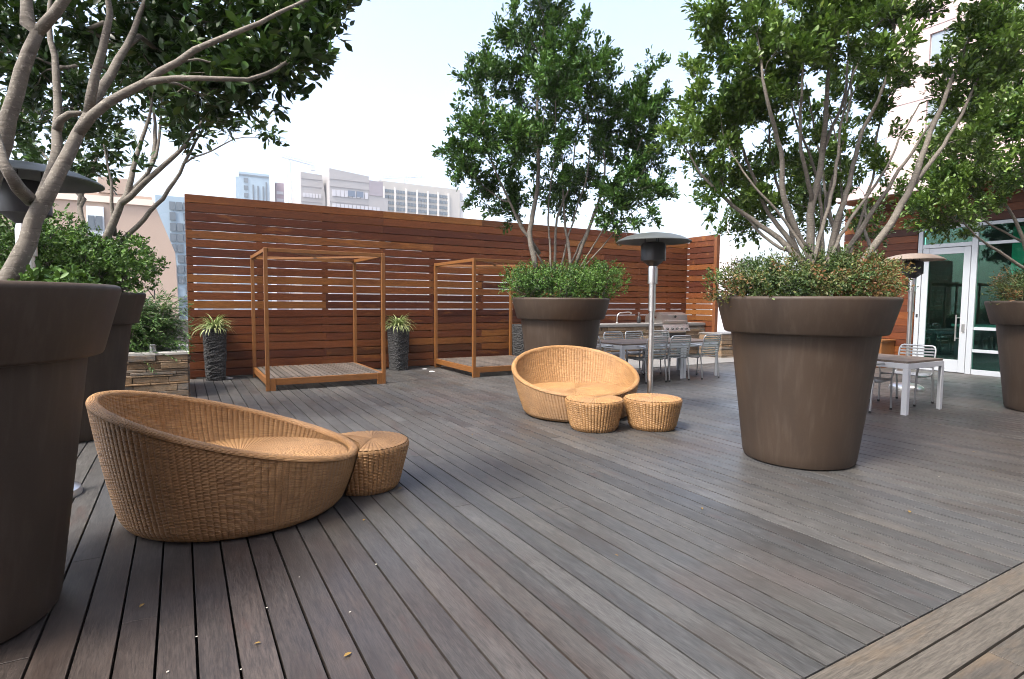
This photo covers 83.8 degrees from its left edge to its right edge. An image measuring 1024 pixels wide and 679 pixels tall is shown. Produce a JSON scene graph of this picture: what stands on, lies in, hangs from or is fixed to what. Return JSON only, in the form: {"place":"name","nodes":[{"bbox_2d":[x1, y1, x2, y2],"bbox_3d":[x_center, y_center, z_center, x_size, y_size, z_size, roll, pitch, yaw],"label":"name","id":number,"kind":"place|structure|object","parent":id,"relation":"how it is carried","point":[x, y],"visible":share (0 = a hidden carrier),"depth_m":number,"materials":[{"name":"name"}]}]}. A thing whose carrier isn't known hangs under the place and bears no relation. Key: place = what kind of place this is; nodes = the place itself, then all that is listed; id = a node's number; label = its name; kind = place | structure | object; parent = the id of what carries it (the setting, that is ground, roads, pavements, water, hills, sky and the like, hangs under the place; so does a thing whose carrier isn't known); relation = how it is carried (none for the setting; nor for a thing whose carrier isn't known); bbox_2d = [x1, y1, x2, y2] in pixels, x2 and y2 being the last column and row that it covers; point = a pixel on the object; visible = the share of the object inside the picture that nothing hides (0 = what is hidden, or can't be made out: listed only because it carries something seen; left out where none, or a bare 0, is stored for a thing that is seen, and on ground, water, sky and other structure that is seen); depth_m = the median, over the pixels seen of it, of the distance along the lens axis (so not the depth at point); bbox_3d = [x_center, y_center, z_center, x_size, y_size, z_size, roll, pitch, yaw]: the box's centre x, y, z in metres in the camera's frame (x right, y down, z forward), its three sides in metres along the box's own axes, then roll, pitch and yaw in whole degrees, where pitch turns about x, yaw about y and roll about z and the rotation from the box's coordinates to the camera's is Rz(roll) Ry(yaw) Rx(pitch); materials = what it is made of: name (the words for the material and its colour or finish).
{"place":"outdoors","nodes":[
{"label":"outdoors","id":0,"kind":"place"},
{"bbox_2d":[2,176,179,318],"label":"beige block","id":1,"kind":"structure","parent":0,"point":[96,209],"depth_m":37.20,"materials":[{"name":"beige paint"}]},
{"bbox_2d":[86,206,104,235],"bbox_3d":[-26.360,-7.467,36.114,0.900,1.900,0.280,-2,4,-30],"label":"window","id":2,"kind":"structure","parent":1,"relation":"in","point":[94,214],"depth_m":36.05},
{"bbox_2d":[155,181,212,319],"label":"glass block","id":3,"kind":"structure","parent":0,"point":[171,210],"depth_m":68.58,"materials":[{"name":"glass"}]},
{"bbox_2d":[169,201,174,209],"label":"window","id":4,"kind":"structure","parent":3,"relation":"in","point":[171,204],"depth_m":67.85,"materials":[{"name":"grey glass"}]},
{"bbox_2d":[169,212,175,220],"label":"window","id":5,"kind":"structure","parent":3,"relation":"in","point":[172,214],"depth_m":67.96,"materials":[{"name":"glass"}]},
{"bbox_2d":[170,223,175,230],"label":"window","id":6,"kind":"structure","parent":3,"relation":"in","point":[172,225],"depth_m":68.04,"materials":[{"name":"glass"}]},
{"bbox_2d":[170,233,175,241],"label":"window","id":7,"kind":"structure","parent":3,"relation":"in","point":[172,235],"depth_m":68.10,"materials":[{"name":"glass"}]},
{"bbox_2d":[172,244,176,251],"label":"window","id":8,"kind":"structure","parent":3,"relation":"in","point":[174,246],"depth_m":68.28,"materials":[{"name":"grey glass"}]},
{"bbox_2d":[176,202,181,209],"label":"window","id":9,"kind":"structure","parent":3,"relation":"in","point":[178,204],"depth_m":68.21,"materials":[{"name":"grey glass"}]},
{"bbox_2d":[177,223,182,231],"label":"window","id":10,"kind":"structure","parent":3,"relation":"in","point":[179,225],"depth_m":68.40,"materials":[{"name":"glass"}]},
{"bbox_2d":[177,234,182,241],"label":"window","id":11,"kind":"structure","parent":3,"relation":"in","point":[179,236],"depth_m":68.46,"materials":[{"name":"glass"}]},
{"bbox_2d":[177,244,183,251],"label":"window","id":12,"kind":"structure","parent":3,"relation":"in","point":[180,246],"depth_m":68.56,"materials":[{"name":"glass"}]},
{"bbox_2d":[178,255,183,262],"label":"window","id":13,"kind":"structure","parent":3,"relation":"in","point":[180,257],"depth_m":68.65,"materials":[{"name":"glass"}]},
{"bbox_2d":[178,265,183,272],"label":"window","id":14,"kind":"structure","parent":3,"relation":"in","point":[180,267],"depth_m":68.71,"materials":[{"name":"glass"}]},
{"bbox_2d":[178,276,184,283],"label":"window","id":15,"kind":"structure","parent":3,"relation":"in","point":[181,278],"depth_m":68.81,"materials":[{"name":"glass"}]},
{"bbox_2d":[231,171,276,309],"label":"glass tower","id":16,"kind":"structure","parent":0,"point":[251,186],"depth_m":234.94,"materials":[{"name":"glass"}]},
{"bbox_2d":[275,183,285,309],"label":"red building","id":17,"kind":"structure","parent":0,"point":[279,192],"depth_m":242.19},
{"bbox_2d":[292,168,388,309],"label":"granite tower","id":18,"kind":"structure","parent":0,"point":[330,187],"depth_m":220.24,"materials":[{"name":"stone"}]},
{"bbox_2d":[348,190,354,196],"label":"dark window","id":19,"kind":"structure","parent":18,"relation":"in","point":[350,193],"depth_m":220.14,"materials":[{"name":"blue glass"}]},
{"bbox_2d":[356,191,362,197],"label":"dark window","id":20,"kind":"structure","parent":18,"relation":"in","point":[359,194],"depth_m":221.67,"materials":[{"name":"blue glass"}]},
{"bbox_2d":[378,180,463,309],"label":"hotel block","id":21,"kind":"structure","parent":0,"point":[420,199],"depth_m":250.98,"materials":[{"name":"beige concrete"}]},
{"bbox_2d":[0,0,925,315],"label":"sky","id":22,"kind":"structure","parent":0,"point":[382,110],"materials":[{"name":"white"}]},
{"bbox_2d":[0,362,1023,678],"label":"deck","id":23,"kind":"structure","parent":0,"point":[502,536],"depth_m":3.19,"materials":[{"name":"grey wood"}]},
{"bbox_2d":[0,159,104,497],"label":"patio heater","id":24,"kind":"object","parent":23,"relation":"on","point":[14,208],"visible":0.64,"depth_m":3.81,"materials":[{"name":"silver metal"}]},
{"bbox_2d":[0,280,121,643],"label":"planter pot","id":25,"kind":"object","parent":23,"relation":"on","point":[54,336],"visible":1,"depth_m":2.32,"materials":[{"name":"ceramic"}]},
{"bbox_2d":[0,259,109,284],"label":"boxwood shrub","id":26,"kind":"object","parent":25,"relation":"in","point":[42,274],"visible":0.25,"depth_m":2.54,"materials":[{"name":"green plant"}]},
{"bbox_2d":[0,0,369,280],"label":"ficus tree","id":27,"kind":"object","parent":25,"relation":"in","point":[241,62],"visible":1,"depth_m":2.98,"materials":[{"name":"green plant"}]},
{"bbox_2d":[79,292,145,442],"bbox_3d":[-4.539,0.252,5.747,1.484,1.460,1.484,3,5,37],"label":"planter pot","id":28,"kind":"object","parent":23,"relation":"on","point":[107,369],"visible":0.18,"depth_m":5.66,"materials":[{"name":"ceramic"}]},
{"bbox_2d":[0,203,170,298],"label":"boxwood shrub","id":29,"kind":"object","parent":28,"relation":"on","point":[111,264],"visible":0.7,"depth_m":5.46,"materials":[{"name":"green plant"}]},
{"bbox_2d":[0,29,289,253],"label":"ficus tree","id":30,"kind":"object","parent":28,"relation":"in","point":[89,169],"visible":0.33,"depth_m":5.81,"materials":[{"name":"green plant"}]},
{"bbox_2d":[125,344,190,395],"bbox_3d":[-6.107,0.487,8.111,2.718,0.654,1.536,-2,4,-30],"label":"stone planter","id":31,"kind":"object","parent":23,"relation":"on","point":[171,376],"visible":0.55,"depth_m":7.95,"materials":[{"name":"stone"}]},
{"bbox_2d":[149,344,156,351],"bbox_3d":[-5.035,0.123,7.998,0.100,0.106,0.100,-2,4,-30],"label":"path light","id":32,"kind":"object","parent":31,"relation":"on","point":[153,347],"visible":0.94,"depth_m":7.97,"materials":[{"name":"metal"}]},
{"bbox_2d":[124,279,195,373],"bbox_3d":[-5.839,-0.217,8.362,2.125,1.461,2.024,-2,4,-30],"label":"conifer bush","id":33,"kind":"object","parent":31,"relation":"in","point":[152,325],"visible":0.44,"depth_m":8.28,"materials":[{"name":"green plant"}]},
{"bbox_2d":[202,328,226,380],"bbox_3d":[-5.158,0.258,9.917,0.381,0.890,0.379,-2,4,-30],"label":"textured vase","id":34,"kind":"object","parent":23,"relation":"on","point":[215,351],"visible":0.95,"depth_m":9.77,"materials":[{"name":"grey stone"}]},
{"bbox_2d":[192,314,232,336],"bbox_3d":[-5.187,-0.239,9.883,0.777,0.422,0.804,-2,4,-30],"label":"grass plant","id":35,"kind":"object","parent":34,"relation":"in","point":[217,323],"depth_m":9.80,"materials":[{"name":"green plant"}]},
{"bbox_2d":[85,390,357,541],"bbox_3d":[-1.870,0.723,3.857,1.609,0.808,1.459,-1,4,-24],"label":"wicker lounge","id":36,"kind":"object","parent":23,"relation":"on","point":[177,468],"visible":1,"depth_m":3.30,"materials":[{"name":"beige wicker"}]},
{"bbox_2d":[250,247,385,391],"bbox_3d":[-3.399,-0.376,9.909,1.870,2.184,1.860,-2,4,-30],"label":"canopy daybed","id":37,"kind":"object","parent":23,"relation":"on","point":[310,373],"visible":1,"depth_m":9.56,"materials":[{"name":"brown wood"}]},
{"bbox_2d":[340,431,408,495],"bbox_3d":[-1.052,0.924,4.347,0.522,0.358,0.672,-2,4,-30],"label":"wicker stool","id":38,"kind":"object","parent":23,"relation":"on","point":[379,462],"visible":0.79,"depth_m":4.10,"materials":[{"name":"beige wicker"}]},
{"bbox_2d":[387,326,409,370],"bbox_3d":[-2.302,0.171,11.568,0.379,0.890,0.381,4,5,43],"label":"textured vase","id":39,"kind":"object","parent":23,"relation":"on","point":[398,346],"visible":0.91,"depth_m":11.43,"materials":[{"name":"grey stone"}]},
{"bbox_2d":[385,314,415,333],"bbox_3d":[-2.300,-0.331,11.532,0.807,0.432,0.811,-2,4,-30],"label":"grass plant","id":40,"kind":"object","parent":39,"relation":"in","point":[398,322],"depth_m":11.43,"materials":[{"name":"green plant"}]},
{"bbox_2d":[184,194,688,378],"bbox_3d":[-0.385,-1.066,12.983,12.180,3.200,0.134,-2,4,-30],"label":"slatted fence","id":41,"kind":"object","parent":23,"relation":"on","point":[324,335],"visible":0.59,"depth_m":11.41,"materials":[{"name":"brown wood"}]},
{"bbox_2d":[434,258,558,377],"bbox_3d":[-0.361,-0.469,11.664,1.870,2.184,1.860,-2,4,-30],"label":"canopy daybed","id":42,"kind":"object","parent":23,"relation":"on","point":[474,365],"visible":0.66,"depth_m":11.38,"materials":[{"name":"brown wood"}]},
{"bbox_2d":[512,324,524,355],"bbox_3d":[0.189,0.093,13.031,0.379,0.890,0.381,2,4,20],"label":"textured vase","id":43,"kind":"object","parent":23,"relation":"on","point":[517,343],"visible":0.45,"depth_m":12.87,"materials":[{"name":"grey stone"}]},
{"bbox_2d":[512,297,609,350],"bbox_3d":[0.738,0.093,8.763,1.484,1.460,1.484,1,4,8],"label":"planter pot","id":44,"kind":"object","parent":23,"relation":"on","point":[549,321],"visible":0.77,"depth_m":8.20,"materials":[{"name":"ceramic"}]},
{"bbox_2d":[431,0,686,274],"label":"ficus tree","id":45,"kind":"object","parent":44,"relation":"in","point":[557,78],"visible":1,"depth_m":8.61,"materials":[{"name":"green plant"}]},
{"bbox_2d":[498,255,631,299],"bbox_3d":[0.754,-0.879,8.696,1.920,0.840,1.553,-2,4,-30],"label":"boxwood shrub","id":46,"kind":"object","parent":44,"relation":"in","point":[527,282],"visible":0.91,"depth_m":8.44,"materials":[{"name":"green plant"}]},
{"bbox_2d":[511,345,639,421],"bbox_3d":[0.797,0.525,7.235,1.619,0.798,1.519,0,4,-10],"label":"wicker lounge","id":47,"kind":"object","parent":23,"relation":"on","point":[548,380],"visible":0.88,"depth_m":7.56,"materials":[{"name":"beige wicker"}]},
{"bbox_2d":[565,395,623,432],"bbox_3d":[0.918,0.816,6.281,0.652,0.348,0.539,0,4,-7],"label":"wicker stool","id":48,"kind":"object","parent":23,"relation":"on","point":[594,414],"visible":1,"depth_m":6.10,"materials":[{"name":"beige wicker"}]},
{"bbox_2d":[596,336,620,357],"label":"dining chair","id":49,"kind":"object","parent":23,"relation":"on","point":[600,343],"visible":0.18,"depth_m":9.95,"materials":[{"name":"metal"}]},
{"bbox_2d":[603,331,640,374],"bbox_3d":[2.127,0.271,11.088,0.537,0.825,0.564,-2,4,-30],"label":"dining chair","id":50,"kind":"object","parent":23,"relation":"on","point":[614,353],"visible":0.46,"depth_m":11.18,"materials":[{"name":"metal"}]},
{"bbox_2d":[597,339,683,378],"bbox_3d":[2.284,0.371,10.641,1.482,0.685,1.002,-2,4,-30],"label":"dining table","id":51,"kind":"object","parent":23,"relation":"on","point":[630,343],"visible":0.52,"depth_m":10.26,"materials":[{"name":"white metal"}]},
{"bbox_2d":[625,331,661,374],"bbox_3d":[2.609,0.255,11.390,0.537,0.825,0.564,-2,4,-32],"label":"dining chair","id":52,"kind":"object","parent":23,"relation":"on","point":[643,353],"visible":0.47,"depth_m":11.46,"materials":[{"name":"metal"}]},
{"bbox_2d":[626,336,668,383],"bbox_3d":[2.408,0.335,10.165,0.537,0.825,0.564,-2,4,-30],"label":"dining chair","id":53,"kind":"object","parent":23,"relation":"on","point":[642,358],"visible":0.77,"depth_m":10.01,"materials":[{"name":"metal"}]},
{"bbox_2d":[597,322,704,358],"bbox_3d":[3.211,0.018,14.630,4.195,0.870,0.743,-2,4,-30],"label":"kitchen counter","id":54,"kind":"object","parent":23,"relation":"on","point":[696,328],"visible":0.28,"depth_m":14.22,"materials":[{"name":"stone"}]},
{"bbox_2d":[616,312,631,323],"bbox_3d":[2.837,-0.559,14.463,0.520,0.298,0.069,-2,4,-30],"label":"sink tap","id":55,"kind":"object","parent":54,"relation":"on","point":[619,313],"visible":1,"depth_m":14.36,"materials":[{"name":"silver metal"}]},
{"bbox_2d":[637,313,640,322],"bbox_3d":[3.255,-0.553,14.649,0.100,0.270,0.098,-2,4,-30],"label":"soap bottle","id":56,"kind":"object","parent":54,"relation":"on","point":[638,319],"visible":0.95,"depth_m":14.62,"materials":[{"name":"black ceramic"}]},
{"bbox_2d":[645,312,689,337],"bbox_3d":[4.094,-0.378,15.005,0.920,0.689,0.746,-2,4,-30],"label":"barbecue grill","id":57,"kind":"object","parent":54,"relation":"on","point":[673,323],"visible":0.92,"depth_m":14.77,"materials":[{"name":"silver metal"}]},
{"bbox_2d":[623,393,682,431],"bbox_3d":[1.578,0.812,6.417,0.645,0.348,0.646,-2,4,-30],"label":"wicker stool","id":58,"kind":"object","parent":23,"relation":"on","point":[653,412],"visible":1,"depth_m":6.19,"materials":[{"name":"beige wicker"}]},
{"bbox_2d":[616,232,691,393],"bbox_3d":[1.712,-0.174,7.004,0.890,2.245,0.890,-2,4,-30],"label":"patio heater","id":59,"kind":"object","parent":23,"relation":"on","point":[653,249],"visible":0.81,"depth_m":6.93,"materials":[{"name":"silver metal"}]},
{"bbox_2d":[654,330,686,371],"bbox_3d":[3.206,0.239,11.700,0.537,0.825,0.564,-2,4,-28],"label":"dining chair","id":60,"kind":"object","parent":23,"relation":"on","point":[661,331],"visible":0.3,"depth_m":11.88,"materials":[{"name":"metal"}]},
{"bbox_2d":[655,335,690,381],"bbox_3d":[2.896,0.321,10.436,0.537,0.825,0.564,-2,4,-28],"label":"dining chair","id":61,"kind":"object","parent":23,"relation":"on","point":[669,357],"visible":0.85,"depth_m":10.23,"materials":[{"name":"metal"}]},
{"bbox_2d":[647,337,717,377],"bbox_3d":[3.335,0.339,11.249,0.922,0.685,1.002,-2,4,-30],"label":"dining table","id":62,"kind":"object","parent":23,"relation":"on","point":[696,341],"visible":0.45,"depth_m":10.98,"materials":[{"name":"white metal"}]},
{"bbox_2d":[680,334,720,379],"bbox_3d":[3.559,0.303,10.773,0.537,0.825,0.564,-2,5,-33],"label":"dining chair","id":63,"kind":"object","parent":23,"relation":"on","point":[698,355],"visible":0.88,"depth_m":10.61,"materials":[{"name":"metal"}]},
{"bbox_2d":[717,296,903,469],"bbox_3d":[2.623,0.346,5.187,1.484,1.460,1.484,-2,5,-37],"label":"planter pot","id":64,"kind":"object","parent":23,"relation":"on","point":[805,367],"visible":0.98,"depth_m":4.72,"materials":[{"name":"ceramic"}]},
{"bbox_2d":[701,241,920,306],"bbox_3d":[2.661,-0.538,5.095,1.736,0.688,1.571,-2,4,-30],"label":"boxwood shrub","id":65,"kind":"object","parent":64,"relation":"in","point":[773,277],"visible":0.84,"depth_m":4.87,"materials":[{"name":"green plant"}]},
{"bbox_2d":[644,0,1023,279],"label":"ficus tree","id":66,"kind":"object","parent":64,"relation":"in","point":[749,95],"visible":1,"depth_m":5.17,"materials":[{"name":"green plant"}]},
{"bbox_2d":[868,362,894,412],"bbox_3d":[4.707,0.519,7.655,0.564,0.825,0.537,-2,4,-30],"label":"dining chair","id":67,"kind":"object","parent":23,"relation":"on","point":[878,379],"visible":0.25,"depth_m":7.53,"materials":[{"name":"metal"}]},
{"bbox_2d":[876,339,895,367],"bbox_3d":[8.114,0.287,13.079,0.555,0.620,0.960,-2,4,-30],"label":"storage bench","id":68,"kind":"object","parent":23,"relation":"on","point":[886,346],"visible":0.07,"depth_m":12.66,"materials":[{"name":"brown wood"}]},
{"bbox_2d":[877,344,936,406],"bbox_3d":[5.670,0.491,8.189,0.564,0.825,0.537,-2,4,-30],"label":"dining chair","id":69,"kind":"object","parent":23,"relation":"on","point":[916,374],"visible":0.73,"depth_m":8.19,"materials":[{"name":"metal"}]},
{"bbox_2d":[876,353,943,415],"bbox_3d":[5.143,0.579,7.855,0.932,0.685,0.982,-2,4,-30],"label":"dining table","id":70,"kind":"object","parent":23,"relation":"on","point":[911,362],"visible":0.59,"depth_m":7.40,"materials":[{"name":"white metal"}]},
{"bbox_2d":[883,253,946,390],"bbox_3d":[6.564,-0.291,9.417,0.880,2.235,0.880,-2,4,-30],"label":"patio heater","id":71,"kind":"object","parent":23,"relation":"on","point":[918,260],"visible":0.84,"depth_m":9.32,"materials":[{"name":"silver metal"}]},
{"bbox_2d":[807,563,1023,678],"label":"deck border","id":72,"kind":"object","parent":23,"relation":"attached to","point":[977,633],"visible":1,"depth_m":2.36,"materials":[{"name":"wood"}]},
{"bbox_2d":[836,161,1023,376],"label":"deck building","id":73,"kind":"structure","parent":23,"relation":"on","point":[953,325],"depth_m":12.53,"materials":[{"name":"white paint"}]},
{"bbox_2d":[917,246,971,372],"bbox_3d":[9.030,-0.625,11.965,0.110,2.578,0.866,-2,4,-30],"label":"glass door","id":74,"kind":"structure","parent":73,"relation":"in","point":[950,365],"depth_m":11.75,"materials":[{"name":"silver metal"}]},
{"bbox_2d":[971,218,1023,376],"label":"window","id":75,"kind":"structure","parent":73,"relation":"in","point":[975,372],"depth_m":11.27,"materials":[{"name":"white metal"}]},
{"bbox_2d":[984,301,1023,411],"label":"planter pot","id":76,"kind":"object","parent":23,"relation":"on","point":[1006,318],"visible":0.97,"depth_m":7.55,"materials":[{"name":"ceramic"}]},
{"bbox_2d":[886,3,1023,269],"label":"ficus tree","id":77,"kind":"object","parent":76,"relation":"in","point":[958,176],"visible":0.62,"depth_m":7.42,"materials":[{"name":"green plant"}]},
{"bbox_2d":[982,263,1023,304],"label":"boxwood shrub","id":78,"kind":"object","parent":76,"relation":"in","point":[1017,283],"visible":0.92,"depth_m":7.58,"materials":[{"name":"green plant"}]},
{"bbox_2d":[711,219,742,331],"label":"spire tower","id":79,"kind":"structure","parent":0,"point":[727,251],"depth_m":373.87,"materials":[{"name":"stone"}]},
{"bbox_3d":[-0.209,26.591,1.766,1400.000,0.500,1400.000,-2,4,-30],"label":"ground","id":80,"kind":"structure","parent":0,"visible":0},
{"bbox_2d":[32,381,327,678],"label":"roof podium","id":81,"kind":"object","parent":80,"relation":"on","point":[196,638],"depth_m":2.75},
{"bbox_2d":[158,315,711,377],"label":"parapet wall","id":82,"kind":"structure","parent":81,"relation":"on","point":[186,328],"depth_m":10.42,"materials":[{"name":"stone"}]},
{"bbox_2d":[625,356,733,368],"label":"paving","id":83,"kind":"structure","parent":81,"relation":"on","point":[656,362],"depth_m":13.53,"materials":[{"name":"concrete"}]},
{"bbox_2d":[686,234,719,331],"bbox_3d":[5.160,-1.190,15.509,0.119,3.200,1.016,-2,4,-30],"label":"fence return","id":84,"kind":"object","parent":83,"relation":"on","point":[703,253],"visible":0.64,"depth_m":15.42,"materials":[{"name":"brown wood"}]},
{"bbox_2d":[699,331,732,357],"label":"garden wall","id":85,"kind":"structure","parent":83,"relation":"on","point":[725,349],"depth_m":14.64,"materials":[{"name":"stone"}]},
{"bbox_2d":[885,0,1023,181],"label":"apartment tower","id":86,"kind":"structure","parent":81,"relation":"on","point":[909,101],"depth_m":13.74,"materials":[{"name":"white paint"}]},
{"bbox_2d":[926,100,952,136],"bbox_3d":[10.081,-5.191,13.409,0.060,0.956,0.586,-2,4,-30],"label":"window","id":87,"kind":"structure","parent":86,"relation":"in","point":[930,108],"depth_m":13.55,"materials":[{"name":"grey glass"}]},
{"bbox_2d":[930,28,957,67],"bbox_3d":[10.094,-6.798,13.302,0.060,0.816,0.586,-2,4,-30],"label":"window","id":88,"kind":"structure","parent":86,"relation":"in","point":[935,38],"depth_m":13.40,"materials":[{"name":"grey glass"}]},
{"bbox_2d":[281,152,315,309],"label":"tower crane","id":89,"kind":"object","parent":80,"relation":"on","point":[312,167],"visible":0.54,"depth_m":279.36,"materials":[{"name":"metal"}]},
{"bbox_2d":[378,170,428,182],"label":"tower crane","id":90,"kind":"object","parent":80,"relation":"on","point":[406,177],"visible":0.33,"depth_m":328.01,"materials":[{"name":"metal"}]}
]}

